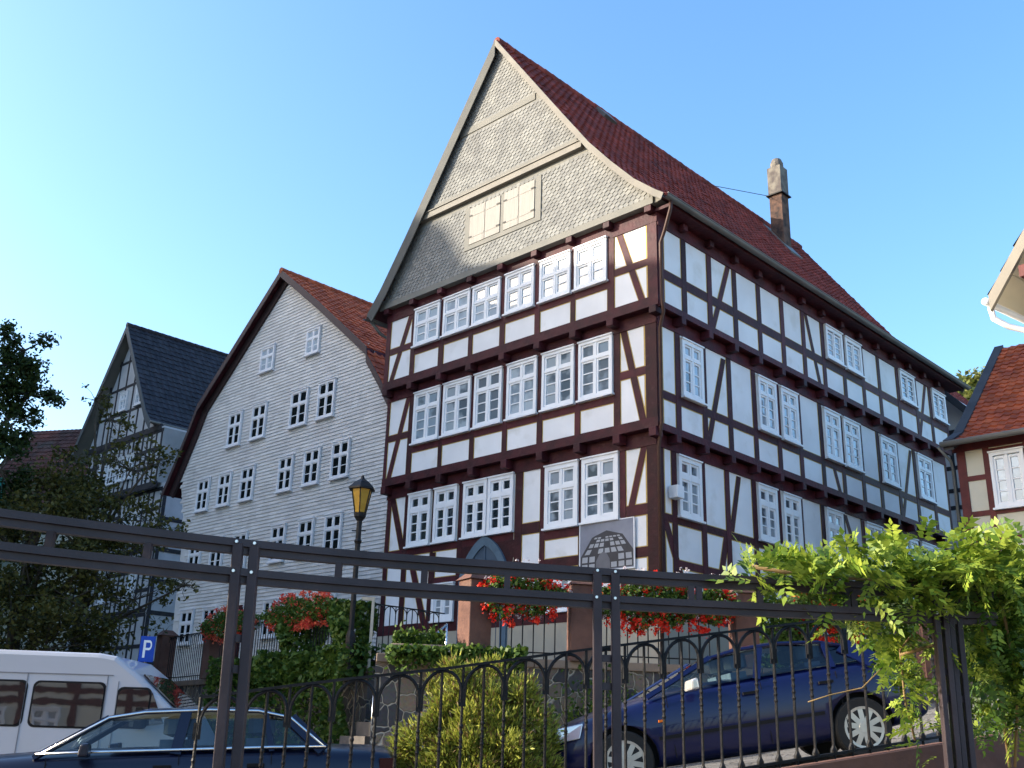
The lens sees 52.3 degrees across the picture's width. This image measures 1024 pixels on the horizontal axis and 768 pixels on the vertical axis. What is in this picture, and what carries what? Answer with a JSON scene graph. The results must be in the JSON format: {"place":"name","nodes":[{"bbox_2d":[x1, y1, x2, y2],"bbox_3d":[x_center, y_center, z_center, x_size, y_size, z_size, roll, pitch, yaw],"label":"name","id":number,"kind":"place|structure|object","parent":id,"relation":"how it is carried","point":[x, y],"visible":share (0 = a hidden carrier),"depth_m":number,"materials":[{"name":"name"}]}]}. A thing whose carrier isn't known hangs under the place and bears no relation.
{"place":"outdoors","nodes":[
{"label":"outdoors","id":0,"kind":"place"},
{"bbox_2d":[153,630,178,679],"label":"sandstone pillar","id":1,"kind":"structure","parent":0,"point":[161,657],"depth_m":27.09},
{"bbox_2d":[0,0,1023,462],"label":"sky","id":2,"kind":"structure","parent":0,"point":[162,162],"materials":[{"name":"blue"}]},
{"bbox_2d":[667,694,1020,767],"bbox_3d":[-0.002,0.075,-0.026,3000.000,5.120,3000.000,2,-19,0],"label":"ground","id":3,"kind":"structure","parent":0,"point":[787,754],"depth_m":13.99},
{"bbox_2d":[0,318,69,562],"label":"broadleaf tree","id":4,"kind":"object","parent":3,"relation":"on","point":[16,365],"visible":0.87,"depth_m":26.05,"materials":[{"name":"green plant"}]},
{"bbox_2d":[0,429,87,651],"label":"red roofed house","id":5,"kind":"structure","parent":3,"relation":"on","point":[46,440],"depth_m":62.14,"materials":[{"name":"beige paint"}]},
{"bbox_2d":[0,445,142,654],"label":"shaded tree","id":6,"kind":"object","parent":3,"relation":"on","point":[51,604],"visible":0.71,"depth_m":23.70,"materials":[{"name":"green plant"}]},
{"bbox_2d":[0,649,214,753],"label":"parked van","id":7,"kind":"object","parent":3,"relation":"on","point":[48,698],"visible":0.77,"depth_m":16.20,"materials":[{"name":"white paint"}]},
{"bbox_2d":[62,383,200,651],"bbox_3d":[-9.343,4.856,24.961,4.241,10.470,2.884,2,-19,0],"label":"sparse tree","id":8,"kind":"object","parent":3,"relation":"on","point":[178,527],"visible":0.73,"depth_m":25.41,"materials":[{"name":"green plant"}]},
{"bbox_2d":[138,635,155,662],"bbox_3d":[-6.461,5.829,17.949,0.260,2.953,0.071,6,-20,-14],"label":"parking sign","id":9,"kind":"object","parent":3,"relation":"on","point":[146,649],"visible":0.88,"depth_m":18.32,"materials":[{"name":"metal"}]},
{"bbox_2d":[0,706,392,767],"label":"parked car","id":10,"kind":"object","parent":3,"relation":"on","point":[75,750],"visible":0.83,"depth_m":9.90,"materials":[{"name":"blue paint"}]},
{"bbox_2d":[160,267,387,680],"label":"shingled house","id":11,"kind":"structure","parent":3,"relation":"on","point":[283,440],"depth_m":39.31,"materials":[{"name":"wood"}]},
{"bbox_2d":[176,608,194,645],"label":"window","id":12,"kind":"structure","parent":11,"relation":"in","point":[186,620],"depth_m":40.46,"materials":[{"name":"white paint"}]},
{"bbox_2d":[192,476,211,513],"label":"window","id":13,"kind":"structure","parent":11,"relation":"in","point":[203,486],"depth_m":42.15,"materials":[{"name":"white paint"}]},
{"bbox_2d":[213,470,232,508],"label":"window","id":14,"kind":"structure","parent":11,"relation":"in","point":[225,478],"depth_m":41.10,"materials":[{"name":"white paint"}]},
{"bbox_2d":[223,409,243,448],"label":"window","id":15,"kind":"structure","parent":11,"relation":"in","point":[233,437],"depth_m":41.73,"materials":[{"name":"white paint"}]},
{"bbox_2d":[236,464,256,503],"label":"window","id":16,"kind":"structure","parent":11,"relation":"in","point":[247,477],"depth_m":40.01,"materials":[{"name":"white paint"}]},
{"bbox_2d":[247,401,268,441],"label":"window","id":17,"kind":"structure","parent":11,"relation":"in","point":[257,426],"depth_m":40.60,"materials":[{"name":"white paint"}]},
{"bbox_2d":[257,343,276,375],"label":"window","id":18,"kind":"structure","parent":11,"relation":"in","point":[267,357],"depth_m":41.34,"materials":[{"name":"white paint"}]},
{"bbox_2d":[259,598,278,638],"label":"window","id":19,"kind":"structure","parent":11,"relation":"in","point":[266,602],"depth_m":36.78,"materials":[{"name":"white paint"}]},
{"bbox_2d":[265,523,287,563],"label":"window","id":20,"kind":"structure","parent":11,"relation":"in","point":[277,534],"depth_m":37.58,"materials":[{"name":"white paint"}]},
{"bbox_2d":[274,453,294,493],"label":"window","id":21,"kind":"structure","parent":11,"relation":"in","point":[285,464],"depth_m":38.35,"materials":[{"name":"white paint"}]},
{"bbox_2d":[286,386,309,429],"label":"window","id":22,"kind":"structure","parent":11,"relation":"in","point":[298,411],"depth_m":38.84,"materials":[{"name":"white paint"}]},
{"bbox_2d":[296,517,315,545],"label":"window","id":23,"kind":"structure","parent":11,"relation":"in","point":[305,532],"depth_m":36.48,"materials":[{"name":"white paint"}]},
{"bbox_2d":[299,445,321,487],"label":"window","id":24,"kind":"structure","parent":11,"relation":"in","point":[312,456],"depth_m":37.28,"materials":[{"name":"white paint"}]},
{"bbox_2d":[303,324,321,357],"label":"window","id":25,"kind":"structure","parent":11,"relation":"in","point":[313,336],"depth_m":39.34,"materials":[{"name":"white paint"}]},
{"bbox_2d":[313,377,336,421],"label":"window","id":26,"kind":"structure","parent":11,"relation":"in","point":[326,395],"depth_m":37.73,"materials":[{"name":"white paint"}]},
{"bbox_2d":[322,511,343,548],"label":"window","id":27,"kind":"structure","parent":11,"relation":"in","point":[333,522],"depth_m":35.41,"materials":[{"name":"white paint"}]},
{"bbox_2d":[327,437,351,480],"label":"window","id":28,"kind":"structure","parent":11,"relation":"in","point":[340,451],"depth_m":36.17,"materials":[{"name":"white paint"}]},
{"bbox_2d":[173,666,374,744],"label":"retaining wall","id":29,"kind":"structure","parent":3,"relation":"on","point":[192,690],"depth_m":19.38,"materials":[{"name":"stone"}]},
{"bbox_2d":[166,632,204,680],"bbox_3d":[-8.077,6.800,25.939,0.035,1.130,2.868,16,-23,-35],"label":"terrace railing","id":30,"kind":"object","parent":29,"relation":"on","point":[178,638],"visible":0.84,"depth_m":26.07,"materials":[{"name":"black metal"}]},
{"bbox_2d":[200,636,222,679],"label":"sandstone pillar","id":31,"kind":"structure","parent":29,"relation":"on","point":[210,649],"depth_m":24.53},
{"bbox_2d":[217,622,291,667],"bbox_3d":[-5.710,5.849,23.003,0.035,1.130,4.048,16,-23,-35],"label":"terrace railing","id":32,"kind":"object","parent":29,"relation":"on","point":[257,641],"visible":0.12,"depth_m":22.80,"materials":[{"name":"black metal"}]},
{"bbox_2d":[195,606,263,644],"bbox_3d":[-6.438,5.476,23.716,0.728,0.915,2.991,16,-23,-35],"label":"flower box","id":33,"kind":"object","parent":32,"relation":"attached to","point":[213,628],"visible":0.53,"depth_m":23.90,"materials":[{"name":"plant"}]},
{"bbox_2d":[194,641,386,744],"bbox_3d":[-4.678,6.724,20.797,1.364,2.793,6.512,16,-24,-36],"label":"ivy","id":34,"kind":"object","parent":29,"relation":"attached to","point":[263,663],"visible":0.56,"depth_m":20.20,"materials":[{"name":"green plant"}]},
{"bbox_2d":[270,616,328,676],"bbox_3d":[-4.308,5.366,21.227,1.145,1.250,1.172,2,-19,0],"label":"ivy","id":35,"kind":"object","parent":29,"relation":"attached to","point":[286,638],"visible":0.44,"depth_m":20.99,"materials":[{"name":"green plant"}]},
{"bbox_2d":[307,619,331,665],"bbox_3d":[-3.595,5.000,20.380,0.035,1.130,2.037,16,-23,-35],"label":"terrace railing","id":36,"kind":"object","parent":29,"relation":"on","point":[319,637],"visible":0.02,"depth_m":20.70,"materials":[{"name":"black metal"}]},
{"bbox_2d":[259,590,342,633],"bbox_3d":[-4.213,4.580,20.992,0.747,0.911,3.141,16,-23,-35],"label":"flower box","id":37,"kind":"object","parent":36,"relation":"attached to","point":[305,612],"visible":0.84,"depth_m":20.75,"materials":[{"name":"plastic"}]},
{"bbox_2d":[322,599,379,673],"bbox_3d":[-3.005,4.726,19.478,1.026,1.363,1.028,2,-19,0],"label":"ivy","id":38,"kind":"object","parent":29,"relation":"attached to","point":[338,626],"visible":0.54,"depth_m":19.31,"materials":[{"name":"green plant"}]},
{"bbox_2d":[362,597,374,667],"bbox_3d":[-2.679,4.564,19.124,0.251,1.280,0.054,0,-19,4],"label":"railing end post","id":39,"kind":"object","parent":29,"relation":"on","point":[372,599],"visible":1,"depth_m":19.16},
{"bbox_2d":[339,623,447,744],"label":"stone steps","id":40,"kind":"structure","parent":3,"relation":"on","point":[363,733],"depth_m":17.73,"materials":[{"name":"grey stone"}]},
{"bbox_2d":[383,646,567,767],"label":"conifer bush","id":41,"kind":"object","parent":3,"relation":"on","point":[449,745],"visible":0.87,"depth_m":11.01,"materials":[{"name":"green plant"}]},
{"bbox_2d":[0,508,997,767],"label":"steel pergola","id":42,"kind":"object","parent":3,"relation":"on","point":[954,720],"visible":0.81,"depth_m":4.55,"materials":[{"name":"metal"}]},
{"bbox_2d":[708,514,1023,767],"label":"climbing vine","id":43,"kind":"object","parent":42,"relation":"attached to","point":[995,659],"visible":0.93,"depth_m":4.89,"materials":[{"name":"green plant"}]},
{"bbox_2d":[370,653,761,767],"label":"retaining wall","id":44,"kind":"structure","parent":3,"relation":"on","point":[386,719],"depth_m":16.25,"materials":[{"name":"stone"}]},
{"bbox_2d":[391,643,443,646],"bbox_3d":[-1.471,4.144,16.246,0.840,0.150,0.320,3,-19,-3],"label":"stone planter","id":45,"kind":"object","parent":44,"relation":"on","point":[412,644],"visible":0.11,"depth_m":16.12,"materials":[{"name":"stone"}]},
{"bbox_2d":[391,620,446,644],"bbox_3d":[-1.454,3.929,16.322,0.877,0.440,0.349,2,-19,0],"label":"planter plant","id":46,"kind":"object","parent":45,"relation":"in","point":[410,637],"visible":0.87,"depth_m":16.23,"materials":[{"name":"green plant"}]},
{"bbox_2d":[384,642,528,678],"bbox_3d":[-0.847,4.310,15.837,2.225,0.797,0.482,2,-19,-2],"label":"ivy","id":47,"kind":"object","parent":44,"relation":"attached to","point":[421,653],"visible":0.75,"depth_m":15.91,"materials":[{"name":"green plant"}]},
{"bbox_2d":[456,574,491,655],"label":"sandstone pillar","id":48,"kind":"structure","parent":44,"relation":"on","point":[474,625],"depth_m":16.31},
{"bbox_2d":[500,587,564,658],"bbox_3d":[0.253,3.795,16.590,1.234,1.130,0.035,5,-19,-8],"label":"terrace railing","id":49,"kind":"object","parent":44,"relation":"on","point":[533,652],"visible":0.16,"depth_m":16.52,"materials":[{"name":"black metal"}]},
{"bbox_2d":[477,557,571,627],"bbox_3d":[0.198,3.332,16.588,1.582,1.132,1.046,5,-19,-8],"label":"flower box","id":50,"kind":"object","parent":49,"relation":"attached to","point":[506,611],"visible":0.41,"depth_m":16.41,"materials":[{"name":"plastic"}]},
{"bbox_2d":[566,581,592,661],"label":"sandstone pillar","id":51,"kind":"structure","parent":44,"relation":"on","point":[579,629],"depth_m":16.53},
{"bbox_2d":[548,664,659,724],"bbox_3d":[1.365,4.699,16.113,2.094,1.233,0.270,2,-19,0],"label":"ivy","id":52,"kind":"object","parent":44,"relation":"attached to","point":[590,709],"visible":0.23,"depth_m":16.10,"materials":[{"name":"green plant"}]},
{"bbox_2d":[606,592,719,664],"bbox_3d":[2.451,3.969,16.907,2.238,1.130,0.035,4,-19,-8],"label":"terrace railing","id":53,"kind":"object","parent":44,"relation":"on","point":[648,657],"visible":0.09,"depth_m":16.79,"materials":[{"name":"black metal"}]},
{"bbox_2d":[602,566,740,638],"bbox_3d":[2.462,3.549,16.912,2.568,1.183,1.069,4,-19,-8],"label":"flower box","id":54,"kind":"object","parent":53,"relation":"attached to","point":[642,621],"visible":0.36,"depth_m":16.73,"materials":[{"name":"plastic"}]},
{"bbox_2d":[728,590,759,668],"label":"sandstone pillar","id":55,"kind":"structure","parent":44,"relation":"on","point":[742,622],"depth_m":16.95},
{"bbox_2d":[542,640,928,767],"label":"parked car","id":56,"kind":"object","parent":3,"relation":"on","point":[635,741],"visible":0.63,"depth_m":11.25,"materials":[{"name":"blue paint"}]},
{"bbox_2d":[761,668,972,702],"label":"retaining wall","id":57,"kind":"structure","parent":3,"relation":"on","point":[932,700],"depth_m":17.85,"materials":[{"name":"stone"}]},
{"bbox_2d":[761,599,907,667],"bbox_3d":[5.532,4.329,17.685,3.206,1.130,0.035,8,-20,-19],"label":"terrace railing","id":58,"kind":"object","parent":57,"relation":"on","point":[833,636],"visible":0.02,"depth_m":17.44,"materials":[{"name":"black metal"}]},
{"bbox_2d":[759,595,818,668],"bbox_3d":[4.559,4.138,17.243,0.935,1.231,0.699,2,-19,0],"label":"ivy","id":59,"kind":"object","parent":58,"relation":"attached to","point":[784,634],"visible":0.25,"depth_m":17.10,"materials":[{"name":"green plant"}]},
{"bbox_2d":[787,593,866,643],"bbox_3d":[5.308,3.876,17.607,1.670,1.124,1.032,8,-20,-19],"label":"flower box","id":60,"kind":"object","parent":58,"relation":"attached to","point":[832,629],"visible":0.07,"depth_m":17.39,"materials":[{"name":"plant"}]},
{"bbox_2d":[781,730,1023,767],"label":"fence plinth","id":61,"kind":"structure","parent":3,"relation":"on","point":[906,758],"depth_m":6.08,"materials":[{"name":"red stone"}]},
{"bbox_2d":[190,608,1018,767],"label":"iron fence","id":62,"kind":"object","parent":61,"relation":"on","point":[662,656],"visible":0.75,"depth_m":5.91,"materials":[{"name":"metal"}]},
{"bbox_2d":[944,390,968,553],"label":"back alley house","id":63,"kind":"structure","parent":3,"relation":"on","point":[956,403],"depth_m":36.50,"materials":[{"name":"white paint"}]},
{"bbox_2d":[981,229,1023,332],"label":"overhanging house","id":64,"kind":"structure","parent":3,"relation":"on","point":[1005,294],"depth_m":12.25,"materials":[{"name":"tile"}]},
{"bbox_2d":[907,605,945,679],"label":"sandstone pillar","id":65,"kind":"structure","parent":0,"point":[926,668],"depth_m":18.04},
{"label":"terrace","id":66,"kind":"structure","parent":0,"visible":0},
{"bbox_2d":[64,322,227,665],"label":"narrow gable house","id":67,"kind":"structure","parent":66,"relation":"on","point":[156,383],"depth_m":54.94,"materials":[{"name":"grey paint"}]},
{"bbox_2d":[343,475,374,669],"bbox_3d":[-2.895,3.444,19.312,0.468,3.605,0.540,2,-19,0],"label":"street lamp","id":68,"kind":"object","parent":66,"relation":"on","point":[362,489],"visible":0.94,"depth_m":19.56,"materials":[{"name":"black metal"}]},
{"bbox_2d":[371,603,444,666],"bbox_3d":[-1.969,4.816,19.715,0.035,1.130,1.776,-16,-26,42],"label":"terrace railing","id":69,"kind":"object","parent":66,"relation":"on","point":[404,608],"visible":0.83,"depth_m":19.69,"materials":[{"name":"black metal"}]},
{"bbox_2d":[363,37,970,667],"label":"half timbered house","id":70,"kind":"structure","parent":66,"relation":"on","point":[585,309],"depth_m":26.70,"materials":[{"name":"white paint"}]},
{"bbox_2d":[403,489,432,548],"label":"window","id":71,"kind":"structure","parent":70,"relation":"in","point":[418,531],"depth_m":27.85,"materials":[{"name":"white paint"}]},
{"bbox_2d":[409,385,440,445],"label":"window","id":72,"kind":"structure","parent":70,"relation":"in","point":[426,409],"depth_m":28.42,"materials":[{"name":"white paint"}]},
{"bbox_2d":[411,299,441,348],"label":"window","id":73,"kind":"structure","parent":70,"relation":"in","point":[427,317],"depth_m":29.07,"materials":[{"name":"white paint"}]},
{"bbox_2d":[427,581,455,622],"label":"window","id":74,"kind":"structure","parent":70,"relation":"in","point":[443,606],"depth_m":26.31,"materials":[{"name":"white paint"}]},
{"bbox_2d":[429,483,458,544],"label":"window","id":75,"kind":"structure","parent":70,"relation":"in","point":[445,512],"depth_m":27.17,"materials":[{"name":"white paint"}]},
{"bbox_2d":[439,375,471,438],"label":"window","id":76,"kind":"structure","parent":70,"relation":"in","point":[456,408],"depth_m":27.63,"materials":[{"name":"white paint"}]},
{"bbox_2d":[440,288,471,338],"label":"window","id":77,"kind":"structure","parent":70,"relation":"in","point":[457,306],"depth_m":28.28,"materials":[{"name":"white paint"}]},
{"bbox_2d":[459,477,487,539],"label":"window","id":78,"kind":"structure","parent":70,"relation":"in","point":[475,492],"depth_m":26.45,"materials":[{"name":"white paint"}]},
{"bbox_2d":[456,536,506,647],"bbox_3d":[-0.723,5.679,25.280,1.680,4.020,0.090,-16,-26,41],"label":"door","id":79,"kind":"structure","parent":70,"relation":"in","point":[485,548],"depth_m":25.69,"materials":[{"name":"grey wood"}]},
{"bbox_2d":[469,276,501,328],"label":"window","id":80,"kind":"structure","parent":70,"relation":"in","point":[486,296],"depth_m":27.53,"materials":[{"name":"white paint"}]},
{"bbox_2d":[470,366,503,430],"bbox_3d":[-0.627,0.370,26.849,1.070,1.530,0.145,-16,-26,41],"label":"window","id":81,"kind":"structure","parent":70,"relation":"in","point":[488,384],"depth_m":26.84,"materials":[{"name":"white paint"}]},
{"bbox_2d":[484,472,514,535],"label":"window","id":82,"kind":"structure","parent":70,"relation":"in","point":[501,487],"depth_m":25.84,"materials":[{"name":"white paint"}]},
{"bbox_2d":[502,263,535,316],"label":"window","id":83,"kind":"structure","parent":70,"relation":"in","point":[519,283],"depth_m":26.73,"materials":[{"name":"white paint"}]},
{"bbox_2d":[503,355,537,421],"bbox_3d":[0.240,0.120,26.057,1.090,1.530,0.145,-16,-26,41],"label":"window","id":84,"kind":"structure","parent":70,"relation":"in","point":[522,375],"depth_m":26.06,"materials":[{"name":"white paint"}]},
{"bbox_2d":[536,249,571,304],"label":"window","id":85,"kind":"structure","parent":70,"relation":"in","point":[555,270],"depth_m":25.93,"materials":[{"name":"white paint"}]},
{"bbox_2d":[538,343,575,412],"bbox_3d":[1.110,-0.130,25.263,1.100,1.530,0.145,-16,-26,41],"label":"window","id":86,"kind":"structure","parent":70,"relation":"in","point":[558,365],"depth_m":25.26,"materials":[{"name":"white paint"}]},
{"bbox_2d":[541,459,579,531],"bbox_3d":[1.155,2.620,24.504,1.100,1.580,0.145,-16,-26,41],"label":"window","id":87,"kind":"structure","parent":70,"relation":"in","point":[561,483],"depth_m":24.50,"materials":[{"name":"white paint"}]},
{"bbox_2d":[571,235,607,292],"bbox_3d":[1.893,-2.890,25.179,1.070,1.190,0.145,-16,-26,41],"label":"window","id":88,"kind":"structure","parent":70,"relation":"in","point":[590,258],"depth_m":25.18,"materials":[{"name":"white paint"}]},
{"bbox_2d":[575,332,614,403],"bbox_3d":[1.959,-0.375,24.487,1.090,1.530,0.145,-16,-26,41],"label":"window","id":89,"kind":"structure","parent":70,"relation":"in","point":[595,354],"depth_m":24.49,"materials":[{"name":"white paint"}]},
{"bbox_2d":[578,450,619,524],"bbox_3d":[2.000,2.377,23.732,1.140,1.580,0.145,-16,-26,41],"label":"window","id":90,"kind":"structure","parent":70,"relation":"in","point":[600,473],"depth_m":23.73,"materials":[{"name":"white paint"}]},
{"bbox_2d":[579,516,635,568],"bbox_3d":[2.104,3.595,23.159,1.570,1.120,0.038,-16,-26,41],"label":"poster","id":91,"kind":"object","parent":70,"relation":"attached to","point":[609,544],"visible":0.95,"depth_m":23.11,"materials":[{"name":"white paint"}]},
{"bbox_2d":[676,453,705,524],"bbox_3d":[4.027,2.372,23.502,0.145,1.450,0.970,-16,-26,41],"label":"window","id":92,"kind":"structure","parent":70,"relation":"in","point":[689,470],"depth_m":23.51,"materials":[{"name":"white paint"}]},
{"bbox_2d":[680,336,707,406],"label":"window","id":93,"kind":"structure","parent":70,"relation":"in","point":[691,353],"depth_m":24.19,"materials":[{"name":"white paint"}]},
{"bbox_2d":[755,374,781,437],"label":"window","id":94,"kind":"structure","parent":70,"relation":"in","point":[766,390],"depth_m":26.43,"materials":[{"name":"white paint"}]},
{"bbox_2d":[756,482,782,546],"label":"window","id":95,"kind":"structure","parent":70,"relation":"in","point":[767,496],"depth_m":25.76,"materials":[{"name":"white paint"}]},
{"bbox_2d":[779,385,803,447],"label":"window","id":96,"kind":"structure","parent":70,"relation":"in","point":[788,398],"depth_m":27.19,"materials":[{"name":"white paint"}]},
{"bbox_2d":[780,491,806,551],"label":"window","id":97,"kind":"structure","parent":70,"relation":"in","point":[790,503],"depth_m":26.59,"materials":[{"name":"white paint"}]},
{"bbox_2d":[821,406,845,465],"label":"window","id":98,"kind":"structure","parent":70,"relation":"in","point":[833,447],"depth_m":28.76,"materials":[{"name":"white paint"}]},
{"bbox_2d":[824,507,844,560],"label":"window","id":99,"kind":"structure","parent":70,"relation":"in","point":[834,519],"depth_m":28.15,"materials":[{"name":"white paint"}]},
{"bbox_2d":[823,323,846,368],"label":"window","id":100,"kind":"structure","parent":70,"relation":"in","point":[834,353],"depth_m":29.50,"materials":[{"name":"white paint"}]},
{"bbox_2d":[841,416,865,473],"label":"window","id":101,"kind":"structure","parent":70,"relation":"in","point":[851,429],"depth_m":29.54,"materials":[{"name":"white paint"}]},
{"bbox_2d":[843,335,865,378],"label":"window","id":102,"kind":"structure","parent":70,"relation":"in","point":[852,349],"depth_m":30.30,"materials":[{"name":"white paint"}]},
{"bbox_2d":[878,434,902,489],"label":"window","id":103,"kind":"structure","parent":70,"relation":"in","point":[888,448],"depth_m":31.15,"materials":[{"name":"white paint"}]},
{"bbox_2d":[898,368,918,408],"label":"window","id":104,"kind":"structure","parent":70,"relation":"in","point":[906,380],"depth_m":32.75,"materials":[{"name":"white paint"}]},
{"bbox_2d":[915,452,937,504],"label":"window","id":105,"kind":"structure","parent":70,"relation":"in","point":[925,480],"depth_m":32.86,"materials":[{"name":"white paint"}]},
{"bbox_2d":[930,388,949,425],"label":"window","id":106,"kind":"structure","parent":70,"relation":"in","point":[938,401],"depth_m":34.37,"materials":[{"name":"white paint"}]},
{"bbox_2d":[830,580,977,695],"bbox_3d":[9.307,5.306,21.244,8.371,2.241,3.526,11,-21,-25],"label":"hedge","id":107,"kind":"object","parent":66,"relation":"on","point":[870,635],"visible":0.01,"depth_m":19.87,"materials":[{"name":"green plant"}]},
{"bbox_2d":[937,344,1023,561],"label":"red timbered cottage","id":108,"kind":"structure","parent":66,"relation":"on","point":[984,441],"depth_m":24.60,"materials":[{"name":"beige paint"}]},
{"bbox_2d":[987,446,1023,509],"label":"window","id":109,"kind":"structure","parent":108,"relation":"in","point":[1007,469],"depth_m":23.97,"materials":[{"name":"white paint"}]},
{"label":"hill","id":110,"kind":"structure","parent":0,"visible":0},
{"bbox_2d":[956,367,980,394],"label":"hillside tree","id":111,"kind":"object","parent":110,"relation":"on","point":[970,381],"visible":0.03,"depth_m":83.78,"materials":[{"name":"green plant"}]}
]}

